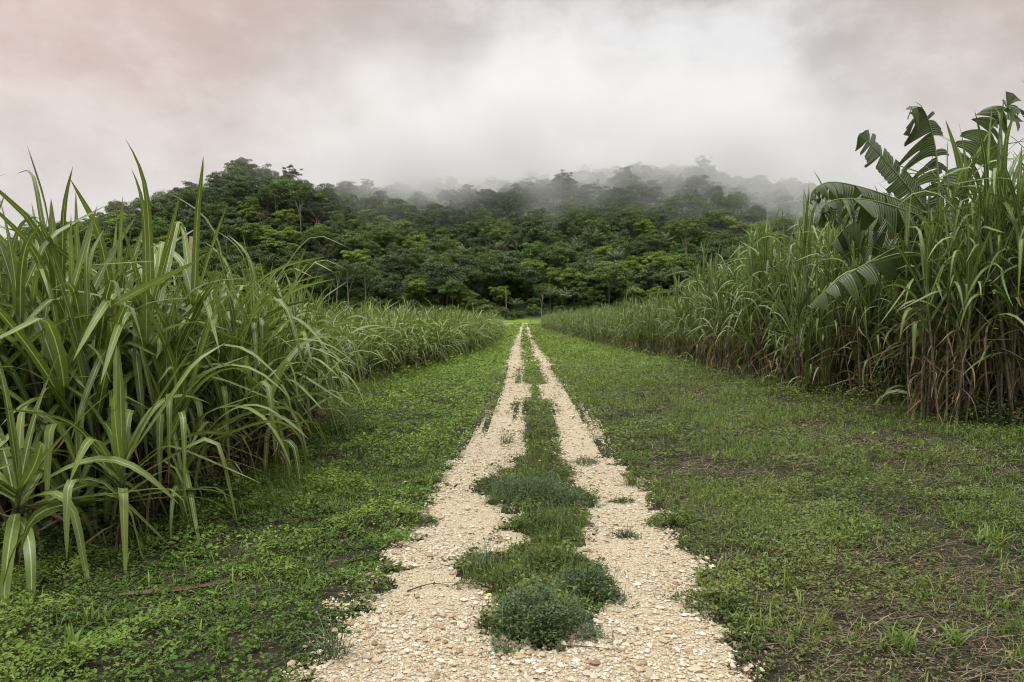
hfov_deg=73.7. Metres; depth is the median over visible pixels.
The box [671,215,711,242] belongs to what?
broadleaf tree
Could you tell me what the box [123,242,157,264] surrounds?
broadleaf tree
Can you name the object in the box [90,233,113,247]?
broadleaf tree
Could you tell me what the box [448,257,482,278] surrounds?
broadleaf tree
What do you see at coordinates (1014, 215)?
cane stool
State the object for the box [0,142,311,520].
cane stool
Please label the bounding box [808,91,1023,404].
banana plant
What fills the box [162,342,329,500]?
cane stool
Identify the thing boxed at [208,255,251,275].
broadleaf tree
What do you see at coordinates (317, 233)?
spreading tree
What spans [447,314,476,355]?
cane stool
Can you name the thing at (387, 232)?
broadleaf tree
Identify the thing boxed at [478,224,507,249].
tall tree
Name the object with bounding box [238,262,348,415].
cane stool
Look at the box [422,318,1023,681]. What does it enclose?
weed cover
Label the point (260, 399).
cane stool
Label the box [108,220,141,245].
broadleaf tree
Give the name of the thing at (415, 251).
broadleaf tree
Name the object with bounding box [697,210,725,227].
broadleaf tree
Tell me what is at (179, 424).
cane stool
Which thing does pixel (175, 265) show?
broadleaf tree
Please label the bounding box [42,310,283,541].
cane stool
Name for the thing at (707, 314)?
cane stool
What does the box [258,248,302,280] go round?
broadleaf tree
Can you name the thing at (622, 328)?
cane stool
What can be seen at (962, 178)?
cane stool
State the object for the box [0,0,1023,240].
sky
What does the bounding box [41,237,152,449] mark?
cane stool
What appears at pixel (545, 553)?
weed clump
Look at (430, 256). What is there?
broadleaf tree
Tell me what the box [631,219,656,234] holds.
broadleaf tree
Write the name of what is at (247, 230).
broadleaf tree
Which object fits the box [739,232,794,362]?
cane stool
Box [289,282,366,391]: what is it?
cane stool
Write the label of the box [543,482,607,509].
weed clump
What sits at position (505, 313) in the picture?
shrub
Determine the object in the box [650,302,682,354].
cane stool
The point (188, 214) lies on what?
broadleaf tree
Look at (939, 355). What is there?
cane stool
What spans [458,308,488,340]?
cane stool
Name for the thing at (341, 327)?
cane stool
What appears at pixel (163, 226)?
broadleaf tree
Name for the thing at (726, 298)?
cane stool
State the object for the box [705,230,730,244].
broadleaf tree
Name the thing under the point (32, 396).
cane stool
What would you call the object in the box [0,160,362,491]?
cane stool
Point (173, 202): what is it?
broadleaf tree
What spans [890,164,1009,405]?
cane stool
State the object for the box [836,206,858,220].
tall tree
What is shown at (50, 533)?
leafy bush
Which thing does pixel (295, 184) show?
broadleaf tree
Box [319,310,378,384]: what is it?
cane stool
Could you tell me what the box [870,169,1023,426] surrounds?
cane stool
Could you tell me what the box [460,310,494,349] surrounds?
cane stool
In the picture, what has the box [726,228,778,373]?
cane stool
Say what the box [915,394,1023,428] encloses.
leafy bush
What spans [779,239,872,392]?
cane stool
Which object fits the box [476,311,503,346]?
cane stool
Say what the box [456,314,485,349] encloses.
cane stool
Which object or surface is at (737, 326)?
cane stool
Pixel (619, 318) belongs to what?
cane stool
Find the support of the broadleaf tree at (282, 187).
on the ground at (336, 559)
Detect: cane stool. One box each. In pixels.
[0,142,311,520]
[0,146,171,516]
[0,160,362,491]
[0,171,304,531]
[0,173,156,521]
[0,200,164,506]
[0,201,233,470]
[0,201,281,527]
[0,206,104,486]
[0,227,268,511]
[0,229,163,501]
[0,266,189,493]
[0,318,190,612]
[0,329,164,540]
[0,341,255,584]
[0,392,163,542]
[2,238,103,283]
[3,270,110,494]
[8,243,269,481]
[20,269,298,509]
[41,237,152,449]
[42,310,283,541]
[99,261,239,467]
[99,268,295,477]
[138,257,244,300]
[147,283,335,484]
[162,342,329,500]
[165,257,328,460]
[167,263,340,466]
[168,283,317,467]
[169,242,322,456]
[170,195,349,477]
[178,262,331,412]
[200,228,347,442]
[205,236,358,464]
[208,246,394,439]
[218,275,384,444]
[231,304,365,471]
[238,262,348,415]
[238,280,361,370]
[268,289,390,438]
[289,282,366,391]
[316,308,401,384]
[319,302,387,388]
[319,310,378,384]
[323,297,376,373]
[326,295,348,338]
[327,300,347,375]
[330,299,400,377]
[337,296,402,375]
[338,300,403,375]
[338,307,396,381]
[344,312,415,378]
[359,297,427,375]
[365,301,416,366]
[368,302,410,371]
[375,303,436,369]
[376,300,415,369]
[390,297,428,370]
[398,303,442,365]
[402,301,449,364]
[402,314,449,370]
[413,303,462,362]
[415,305,457,365]
[424,299,450,330]
[426,305,465,360]
[427,314,470,358]
[427,317,468,358]
[429,305,474,354]
[429,309,470,357]
[436,313,478,357]
[440,305,478,352]
[443,308,483,353]
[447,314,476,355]
[450,299,486,352]
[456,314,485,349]
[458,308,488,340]
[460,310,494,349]
[467,303,488,347]
[468,307,499,347]
[469,310,492,349]
[473,313,500,346]
[476,311,492,344]
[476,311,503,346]
[479,310,496,344]
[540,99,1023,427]
[607,301,634,347]
[608,303,636,349]
[609,288,643,348]
[617,299,647,352]
[622,306,643,348]
[625,299,647,351]
[627,300,659,353]
[635,288,668,351]
[635,301,665,355]
[646,289,682,357]
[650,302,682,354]
[657,266,703,361]
[659,300,683,358]
[661,267,712,360]
[665,276,695,359]
[667,259,725,363]
[668,239,743,368]
[674,257,713,342]
[675,279,727,365]
[681,255,740,361]
[685,254,743,354]
[685,272,728,366]
[687,252,769,374]
[694,253,745,359]
[708,208,803,379]
[716,226,774,370]
[716,274,750,370]
[717,244,739,275]
[723,221,843,381]
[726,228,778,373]
[726,230,773,363]
[726,231,832,379]
[732,221,785,362]
[733,249,803,376]
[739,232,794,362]
[742,244,851,392]
[746,224,823,385]
[750,172,852,385]
[767,220,841,377]
[777,220,884,395]
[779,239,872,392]
[786,242,845,380]
[789,205,852,366]
[794,214,926,400]
[811,183,897,391]
[821,187,913,399]
[823,240,902,395]
[824,247,866,386]
[829,188,989,403]
[831,243,922,402]
[841,188,1020,420]
[848,219,921,390]
[867,131,1023,414]
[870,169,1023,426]
[875,188,1023,413]
[879,121,1023,421]
[879,143,1023,425]
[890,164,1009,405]
[898,152,1023,399]
[923,161,1023,421]
[938,164,1023,414]
[940,151,1023,404]
[1011,155,1023,409]
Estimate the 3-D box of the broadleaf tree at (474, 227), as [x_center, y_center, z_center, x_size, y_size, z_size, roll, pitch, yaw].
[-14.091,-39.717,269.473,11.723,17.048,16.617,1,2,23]
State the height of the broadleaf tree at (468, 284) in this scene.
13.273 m
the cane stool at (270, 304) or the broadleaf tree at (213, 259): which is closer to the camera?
the cane stool at (270, 304)
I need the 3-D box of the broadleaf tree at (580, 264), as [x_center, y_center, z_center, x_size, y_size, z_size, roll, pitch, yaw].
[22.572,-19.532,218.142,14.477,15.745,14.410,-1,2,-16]
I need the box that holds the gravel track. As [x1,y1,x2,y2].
[288,323,746,681]
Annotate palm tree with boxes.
[401,299,418,308]
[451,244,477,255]
[508,298,523,306]
[555,287,574,308]
[572,290,589,308]
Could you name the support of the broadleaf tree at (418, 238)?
on the ground at (336, 559)
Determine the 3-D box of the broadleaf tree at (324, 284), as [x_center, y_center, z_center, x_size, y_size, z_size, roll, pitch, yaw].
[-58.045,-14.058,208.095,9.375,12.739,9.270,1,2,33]
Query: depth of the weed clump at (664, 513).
5.62 m
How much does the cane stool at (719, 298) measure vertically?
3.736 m
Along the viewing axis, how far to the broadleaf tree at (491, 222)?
274.14 m
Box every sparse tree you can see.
[255,210,271,225]
[306,202,332,224]
[312,238,335,262]
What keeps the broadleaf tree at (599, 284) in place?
on the ground at (336, 559)
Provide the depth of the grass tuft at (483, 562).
4.61 m
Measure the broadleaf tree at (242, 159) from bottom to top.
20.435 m
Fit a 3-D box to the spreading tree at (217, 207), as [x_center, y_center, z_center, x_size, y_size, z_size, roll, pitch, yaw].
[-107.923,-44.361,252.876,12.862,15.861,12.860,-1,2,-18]
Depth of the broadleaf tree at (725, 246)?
223.73 m
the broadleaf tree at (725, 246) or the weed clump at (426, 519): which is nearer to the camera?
the weed clump at (426, 519)
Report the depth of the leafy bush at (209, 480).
6.22 m
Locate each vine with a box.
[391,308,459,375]
[982,278,1008,415]
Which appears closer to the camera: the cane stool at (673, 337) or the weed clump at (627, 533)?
the weed clump at (627, 533)
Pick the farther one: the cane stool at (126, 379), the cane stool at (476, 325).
the cane stool at (476, 325)
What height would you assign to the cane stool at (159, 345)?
2.514 m
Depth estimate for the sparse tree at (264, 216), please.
250.76 m
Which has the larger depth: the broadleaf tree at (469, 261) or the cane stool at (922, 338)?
the broadleaf tree at (469, 261)
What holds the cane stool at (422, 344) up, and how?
on the ground at (336, 559)
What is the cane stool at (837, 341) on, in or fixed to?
on the ground at (336, 559)
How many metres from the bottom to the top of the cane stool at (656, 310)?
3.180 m
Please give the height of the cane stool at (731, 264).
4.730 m
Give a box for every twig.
[407,583,445,591]
[551,645,615,649]
[854,480,915,487]
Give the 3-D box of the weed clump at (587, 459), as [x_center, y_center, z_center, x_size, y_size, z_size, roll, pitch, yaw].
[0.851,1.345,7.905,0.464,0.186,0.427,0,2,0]
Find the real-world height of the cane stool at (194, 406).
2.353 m
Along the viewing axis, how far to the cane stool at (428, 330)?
24.65 m
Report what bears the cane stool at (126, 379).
on the ground at (336, 559)
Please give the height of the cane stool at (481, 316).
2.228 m
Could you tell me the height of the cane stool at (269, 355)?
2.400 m
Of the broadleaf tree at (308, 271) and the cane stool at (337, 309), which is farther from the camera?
the broadleaf tree at (308, 271)
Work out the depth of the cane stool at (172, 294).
8.86 m
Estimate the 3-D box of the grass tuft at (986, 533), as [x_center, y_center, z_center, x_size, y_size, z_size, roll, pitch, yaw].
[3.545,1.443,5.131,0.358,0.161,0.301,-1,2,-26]
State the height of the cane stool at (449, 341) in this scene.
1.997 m
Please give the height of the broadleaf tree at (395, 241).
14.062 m
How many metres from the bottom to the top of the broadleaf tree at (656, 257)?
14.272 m
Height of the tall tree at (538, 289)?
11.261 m
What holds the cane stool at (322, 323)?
on the ground at (336, 559)
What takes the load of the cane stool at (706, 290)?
on the ground at (336, 559)
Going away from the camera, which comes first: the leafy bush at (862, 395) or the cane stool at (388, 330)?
the leafy bush at (862, 395)
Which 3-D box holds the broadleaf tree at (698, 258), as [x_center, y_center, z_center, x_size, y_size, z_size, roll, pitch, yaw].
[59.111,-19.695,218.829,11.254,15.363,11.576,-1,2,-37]
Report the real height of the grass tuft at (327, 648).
0.264 m
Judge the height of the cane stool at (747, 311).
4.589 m
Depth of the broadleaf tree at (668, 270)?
213.82 m
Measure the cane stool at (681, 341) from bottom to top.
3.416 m
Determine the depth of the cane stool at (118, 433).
5.03 m
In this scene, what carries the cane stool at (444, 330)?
on the ground at (336, 559)
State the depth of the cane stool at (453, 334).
27.89 m
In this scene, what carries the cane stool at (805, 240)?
on the ground at (336, 559)
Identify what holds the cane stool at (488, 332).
on the ground at (336, 559)
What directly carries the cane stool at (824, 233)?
on the ground at (336, 559)
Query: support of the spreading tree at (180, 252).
on the ground at (336, 559)
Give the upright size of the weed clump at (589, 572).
0.304 m
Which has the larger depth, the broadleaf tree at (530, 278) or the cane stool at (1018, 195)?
the broadleaf tree at (530, 278)
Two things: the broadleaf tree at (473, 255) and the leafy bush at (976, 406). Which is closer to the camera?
the leafy bush at (976, 406)
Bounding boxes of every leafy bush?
[0,491,162,554]
[150,468,270,511]
[306,412,369,435]
[707,364,757,378]
[720,371,792,387]
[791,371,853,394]
[816,366,914,407]
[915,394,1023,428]
[972,397,1023,429]
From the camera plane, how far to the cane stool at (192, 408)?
7.18 m
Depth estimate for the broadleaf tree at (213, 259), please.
210.40 m
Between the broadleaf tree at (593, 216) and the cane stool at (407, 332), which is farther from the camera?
the broadleaf tree at (593, 216)
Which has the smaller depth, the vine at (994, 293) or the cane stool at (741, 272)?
the vine at (994, 293)
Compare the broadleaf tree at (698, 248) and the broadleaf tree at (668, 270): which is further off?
the broadleaf tree at (698, 248)
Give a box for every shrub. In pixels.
[495,306,516,318]
[510,309,524,316]
[526,304,540,313]
[539,308,556,314]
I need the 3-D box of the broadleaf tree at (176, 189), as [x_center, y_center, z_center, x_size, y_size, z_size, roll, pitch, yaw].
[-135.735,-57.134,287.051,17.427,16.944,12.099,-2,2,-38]
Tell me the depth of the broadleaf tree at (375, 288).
210.24 m
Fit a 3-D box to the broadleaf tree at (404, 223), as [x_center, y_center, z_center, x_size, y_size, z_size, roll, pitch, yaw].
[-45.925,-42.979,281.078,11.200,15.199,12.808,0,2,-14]
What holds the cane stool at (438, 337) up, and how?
on the ground at (336, 559)
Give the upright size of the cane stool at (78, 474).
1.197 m
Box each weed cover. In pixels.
[0,319,521,681]
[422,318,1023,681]
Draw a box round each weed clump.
[391,509,438,527]
[439,553,550,595]
[472,465,614,508]
[479,554,620,659]
[494,537,591,577]
[498,497,603,546]
[514,446,577,470]
[518,397,557,412]
[518,426,563,444]
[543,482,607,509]
[550,544,638,607]
[569,454,599,466]
[605,491,634,504]
[607,522,643,540]
[635,502,706,527]
[654,572,772,629]
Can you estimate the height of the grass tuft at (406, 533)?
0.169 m
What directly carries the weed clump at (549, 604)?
on the gravel track
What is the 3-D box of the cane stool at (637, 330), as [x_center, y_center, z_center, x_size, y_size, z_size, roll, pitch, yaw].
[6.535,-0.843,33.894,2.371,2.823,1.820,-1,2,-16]
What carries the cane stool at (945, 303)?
on the ground at (336, 559)
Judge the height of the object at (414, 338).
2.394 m
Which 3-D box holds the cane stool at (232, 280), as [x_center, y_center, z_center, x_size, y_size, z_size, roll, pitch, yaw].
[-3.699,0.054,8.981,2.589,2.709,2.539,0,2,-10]
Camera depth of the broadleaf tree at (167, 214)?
262.24 m
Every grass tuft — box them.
[20,620,103,669]
[288,601,367,661]
[322,494,346,511]
[390,523,414,542]
[453,536,504,578]
[479,474,508,504]
[495,428,525,442]
[615,468,645,486]
[717,421,738,431]
[756,411,782,420]
[834,516,874,538]
[869,617,950,658]
[924,612,990,647]
[969,521,1017,546]
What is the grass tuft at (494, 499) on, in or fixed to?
on the ground at (336, 559)
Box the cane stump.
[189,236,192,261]
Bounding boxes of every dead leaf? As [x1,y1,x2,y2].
[119,584,201,594]
[194,571,257,587]
[312,452,348,454]
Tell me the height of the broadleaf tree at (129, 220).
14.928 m
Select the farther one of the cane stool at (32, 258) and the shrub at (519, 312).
the shrub at (519, 312)
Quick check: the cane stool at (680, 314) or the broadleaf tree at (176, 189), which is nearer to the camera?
the cane stool at (680, 314)
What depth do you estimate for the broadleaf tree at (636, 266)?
215.00 m
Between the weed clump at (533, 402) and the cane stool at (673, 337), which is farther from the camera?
the cane stool at (673, 337)
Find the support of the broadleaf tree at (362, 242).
on the ground at (336, 559)
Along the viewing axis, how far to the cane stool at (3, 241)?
6.66 m
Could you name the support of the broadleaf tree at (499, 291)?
on the ground at (336, 559)
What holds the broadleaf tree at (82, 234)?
on the ground at (336, 559)
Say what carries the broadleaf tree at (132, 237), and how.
on the ground at (336, 559)
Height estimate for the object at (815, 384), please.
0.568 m
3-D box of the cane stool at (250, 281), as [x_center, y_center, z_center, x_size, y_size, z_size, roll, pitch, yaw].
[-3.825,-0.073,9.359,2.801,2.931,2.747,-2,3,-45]
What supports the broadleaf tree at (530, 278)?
on the ground at (336, 559)
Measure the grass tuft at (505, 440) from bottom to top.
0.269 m
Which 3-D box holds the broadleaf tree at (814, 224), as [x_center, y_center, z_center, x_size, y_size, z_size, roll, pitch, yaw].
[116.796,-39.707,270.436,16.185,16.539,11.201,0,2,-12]
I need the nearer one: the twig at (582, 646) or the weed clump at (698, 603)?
the twig at (582, 646)
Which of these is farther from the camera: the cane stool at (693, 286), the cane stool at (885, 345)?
the cane stool at (693, 286)
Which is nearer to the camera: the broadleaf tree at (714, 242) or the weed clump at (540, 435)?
the weed clump at (540, 435)
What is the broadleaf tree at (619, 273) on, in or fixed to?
on the ground at (336, 559)
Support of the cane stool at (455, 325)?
on the ground at (336, 559)
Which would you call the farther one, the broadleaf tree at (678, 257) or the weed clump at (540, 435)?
the broadleaf tree at (678, 257)
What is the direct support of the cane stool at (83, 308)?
on the ground at (336, 559)
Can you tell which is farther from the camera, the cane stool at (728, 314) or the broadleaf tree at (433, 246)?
the broadleaf tree at (433, 246)
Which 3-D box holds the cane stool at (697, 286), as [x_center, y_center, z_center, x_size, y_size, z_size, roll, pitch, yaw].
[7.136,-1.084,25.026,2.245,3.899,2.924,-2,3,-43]
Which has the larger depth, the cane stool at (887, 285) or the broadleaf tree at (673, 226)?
the broadleaf tree at (673, 226)
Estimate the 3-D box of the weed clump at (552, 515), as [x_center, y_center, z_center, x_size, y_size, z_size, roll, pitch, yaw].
[0.235,1.388,5.473,0.810,0.264,0.901,1,2,32]
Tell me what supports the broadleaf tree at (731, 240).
on the ground at (336, 559)
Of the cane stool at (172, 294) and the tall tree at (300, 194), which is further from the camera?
the tall tree at (300, 194)
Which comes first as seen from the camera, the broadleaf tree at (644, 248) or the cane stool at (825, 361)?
the cane stool at (825, 361)
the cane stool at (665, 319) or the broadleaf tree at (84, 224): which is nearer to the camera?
the cane stool at (665, 319)
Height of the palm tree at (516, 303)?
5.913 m
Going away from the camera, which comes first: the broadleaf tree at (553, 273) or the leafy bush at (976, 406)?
the leafy bush at (976, 406)
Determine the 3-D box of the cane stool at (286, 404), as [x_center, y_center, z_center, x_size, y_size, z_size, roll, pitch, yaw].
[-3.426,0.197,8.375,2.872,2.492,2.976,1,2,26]
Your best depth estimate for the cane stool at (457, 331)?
29.47 m
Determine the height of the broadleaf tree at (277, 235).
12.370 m
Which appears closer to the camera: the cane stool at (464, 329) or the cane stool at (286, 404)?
the cane stool at (286, 404)
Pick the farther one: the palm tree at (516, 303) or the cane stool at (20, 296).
the palm tree at (516, 303)
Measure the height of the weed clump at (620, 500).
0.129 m
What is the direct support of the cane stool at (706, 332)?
on the ground at (336, 559)
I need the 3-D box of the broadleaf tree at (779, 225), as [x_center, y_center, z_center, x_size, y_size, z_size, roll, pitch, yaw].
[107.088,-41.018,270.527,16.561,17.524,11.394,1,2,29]
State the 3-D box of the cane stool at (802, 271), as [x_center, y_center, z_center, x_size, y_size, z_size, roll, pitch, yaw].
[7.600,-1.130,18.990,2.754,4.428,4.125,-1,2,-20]
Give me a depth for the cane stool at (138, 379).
5.75 m
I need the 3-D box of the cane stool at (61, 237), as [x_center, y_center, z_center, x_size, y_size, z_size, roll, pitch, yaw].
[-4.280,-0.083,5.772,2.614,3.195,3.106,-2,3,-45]
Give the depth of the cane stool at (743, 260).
20.71 m
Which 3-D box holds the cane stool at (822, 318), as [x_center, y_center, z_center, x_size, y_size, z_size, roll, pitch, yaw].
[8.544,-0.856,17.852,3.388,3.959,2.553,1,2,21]
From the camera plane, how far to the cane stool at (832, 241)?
18.02 m
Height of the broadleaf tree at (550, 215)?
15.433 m
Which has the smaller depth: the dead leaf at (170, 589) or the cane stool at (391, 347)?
the dead leaf at (170, 589)
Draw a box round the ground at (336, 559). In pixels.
[0,197,1023,681]
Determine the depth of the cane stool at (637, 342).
33.28 m
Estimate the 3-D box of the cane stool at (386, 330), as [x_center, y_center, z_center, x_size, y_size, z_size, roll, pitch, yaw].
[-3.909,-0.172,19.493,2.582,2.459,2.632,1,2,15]
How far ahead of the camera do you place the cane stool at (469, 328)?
32.41 m
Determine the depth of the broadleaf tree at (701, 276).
209.16 m
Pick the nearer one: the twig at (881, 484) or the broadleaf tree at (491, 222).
the twig at (881, 484)
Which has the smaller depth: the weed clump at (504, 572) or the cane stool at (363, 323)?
the weed clump at (504, 572)
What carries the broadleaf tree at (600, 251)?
on the ground at (336, 559)
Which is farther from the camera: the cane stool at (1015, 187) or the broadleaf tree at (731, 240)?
the broadleaf tree at (731, 240)
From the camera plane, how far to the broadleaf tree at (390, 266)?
220.80 m
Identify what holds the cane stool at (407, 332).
on the ground at (336, 559)
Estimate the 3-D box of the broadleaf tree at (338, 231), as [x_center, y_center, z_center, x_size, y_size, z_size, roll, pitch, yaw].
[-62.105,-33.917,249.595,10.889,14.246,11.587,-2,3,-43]
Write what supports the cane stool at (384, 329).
on the ground at (336, 559)
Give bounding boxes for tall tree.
[286,184,314,235]
[335,260,364,308]
[352,262,382,304]
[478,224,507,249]
[532,284,547,315]
[674,218,707,276]
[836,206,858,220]
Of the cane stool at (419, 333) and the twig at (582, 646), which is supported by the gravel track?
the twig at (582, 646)
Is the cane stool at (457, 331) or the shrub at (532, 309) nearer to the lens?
the cane stool at (457, 331)
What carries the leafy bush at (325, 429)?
on the ground at (336, 559)
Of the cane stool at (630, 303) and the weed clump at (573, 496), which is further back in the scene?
the cane stool at (630, 303)
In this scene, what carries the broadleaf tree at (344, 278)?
on the ground at (336, 559)
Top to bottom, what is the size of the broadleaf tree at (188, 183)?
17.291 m
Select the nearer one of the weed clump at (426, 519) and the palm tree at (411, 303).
the weed clump at (426, 519)
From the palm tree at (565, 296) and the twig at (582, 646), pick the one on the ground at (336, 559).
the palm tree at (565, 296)
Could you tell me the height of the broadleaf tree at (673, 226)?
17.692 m
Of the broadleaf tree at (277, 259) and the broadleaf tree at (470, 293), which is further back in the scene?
the broadleaf tree at (277, 259)
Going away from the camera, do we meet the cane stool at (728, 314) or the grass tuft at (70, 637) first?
the grass tuft at (70, 637)
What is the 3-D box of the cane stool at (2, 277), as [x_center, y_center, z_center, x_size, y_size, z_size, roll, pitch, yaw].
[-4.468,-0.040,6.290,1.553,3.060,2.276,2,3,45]
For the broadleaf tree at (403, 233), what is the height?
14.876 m
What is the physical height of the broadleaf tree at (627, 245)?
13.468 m
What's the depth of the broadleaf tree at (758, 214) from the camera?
285.74 m
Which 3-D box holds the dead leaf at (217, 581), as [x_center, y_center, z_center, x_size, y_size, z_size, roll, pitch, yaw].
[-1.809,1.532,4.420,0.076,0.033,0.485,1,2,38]
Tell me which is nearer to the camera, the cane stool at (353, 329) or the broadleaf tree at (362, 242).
the cane stool at (353, 329)
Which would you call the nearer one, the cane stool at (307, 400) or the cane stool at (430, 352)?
the cane stool at (307, 400)
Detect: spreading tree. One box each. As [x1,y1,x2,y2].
[157,246,183,284]
[203,200,237,239]
[205,170,246,196]
[298,225,340,259]
[442,248,476,264]
[473,252,514,298]
[538,240,575,267]
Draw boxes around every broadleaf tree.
[66,221,92,235]
[66,229,94,248]
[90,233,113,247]
[105,229,136,244]
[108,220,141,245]
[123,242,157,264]
[125,212,155,229]
[150,197,177,215]
[152,206,182,222]
[152,216,181,239]
[158,199,182,212]
[167,186,205,209]
[171,258,182,279]
[174,181,197,192]
[175,245,231,278]
[178,209,209,241]
[202,271,223,293]
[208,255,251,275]
[219,273,249,295]
[221,175,252,206]
[223,157,260,171]
[233,222,265,246]
[238,272,274,295]
[255,229,288,243]
[257,237,288,254]
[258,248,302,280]
[264,180,301,219]
[281,180,315,216]
[287,258,322,283]
[307,274,336,303]
[319,259,359,297]
[326,236,359,259]
[329,229,356,256]
[333,230,374,258]
[340,248,371,279]
[355,239,383,261]
[368,223,403,251]
[368,253,414,293]
[369,271,400,305]
[388,229,409,244]
[388,235,420,249]
[389,219,414,233]
[401,242,439,264]
[401,262,434,277]
[408,234,431,246]
[415,253,458,301]
[419,237,453,263]
[419,263,467,307]
[421,254,444,271]
[436,279,473,309]
[438,227,474,246]
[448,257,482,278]
[449,268,475,288]
[454,289,479,302]
[461,296,480,313]
[463,219,491,242]
[468,246,494,259]
[469,219,498,236]
[487,254,526,305]
[488,285,510,307]
[496,250,522,279]
[505,263,545,302]
[514,219,552,265]
[519,258,546,287]
[522,207,555,221]
[546,267,566,283]
[554,267,588,301]
[559,255,606,286]
[562,245,595,266]
[568,281,599,303]
[575,210,602,242]
[582,218,610,246]
[585,259,641,304]
[591,245,616,263]
[593,272,621,302]
[607,260,643,288]
[611,238,638,254]
[614,275,646,295]
[629,238,670,255]
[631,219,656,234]
[631,229,669,248]
[635,261,668,286]
[641,250,675,285]
[657,260,690,281]
[661,253,694,280]
[666,218,701,252]
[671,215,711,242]
[684,255,714,274]
[686,267,713,290]
[689,238,744,267]
[690,243,718,263]
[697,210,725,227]
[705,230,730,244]
[707,232,746,249]
[720,245,745,266]
[740,205,766,223]
[761,229,782,246]
[765,216,796,239]
[787,220,820,239]
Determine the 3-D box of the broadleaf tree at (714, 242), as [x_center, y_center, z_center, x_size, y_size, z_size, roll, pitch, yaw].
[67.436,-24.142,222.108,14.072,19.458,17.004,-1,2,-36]
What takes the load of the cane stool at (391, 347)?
on the ground at (336, 559)
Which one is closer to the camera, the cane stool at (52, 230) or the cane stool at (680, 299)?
the cane stool at (52, 230)
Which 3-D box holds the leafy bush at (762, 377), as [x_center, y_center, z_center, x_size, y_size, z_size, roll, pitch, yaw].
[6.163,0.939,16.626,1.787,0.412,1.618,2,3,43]
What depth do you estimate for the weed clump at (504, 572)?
4.33 m
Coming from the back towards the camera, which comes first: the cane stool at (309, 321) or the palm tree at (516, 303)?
the palm tree at (516, 303)
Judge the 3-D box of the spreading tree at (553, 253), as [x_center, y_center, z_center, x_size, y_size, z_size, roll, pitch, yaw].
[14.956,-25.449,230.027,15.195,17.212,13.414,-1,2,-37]
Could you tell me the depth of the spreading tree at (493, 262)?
218.96 m
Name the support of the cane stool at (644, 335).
on the ground at (336, 559)
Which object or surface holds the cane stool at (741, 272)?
on the ground at (336, 559)
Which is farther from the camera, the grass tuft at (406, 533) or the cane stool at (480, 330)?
the cane stool at (480, 330)
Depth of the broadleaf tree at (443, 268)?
204.13 m

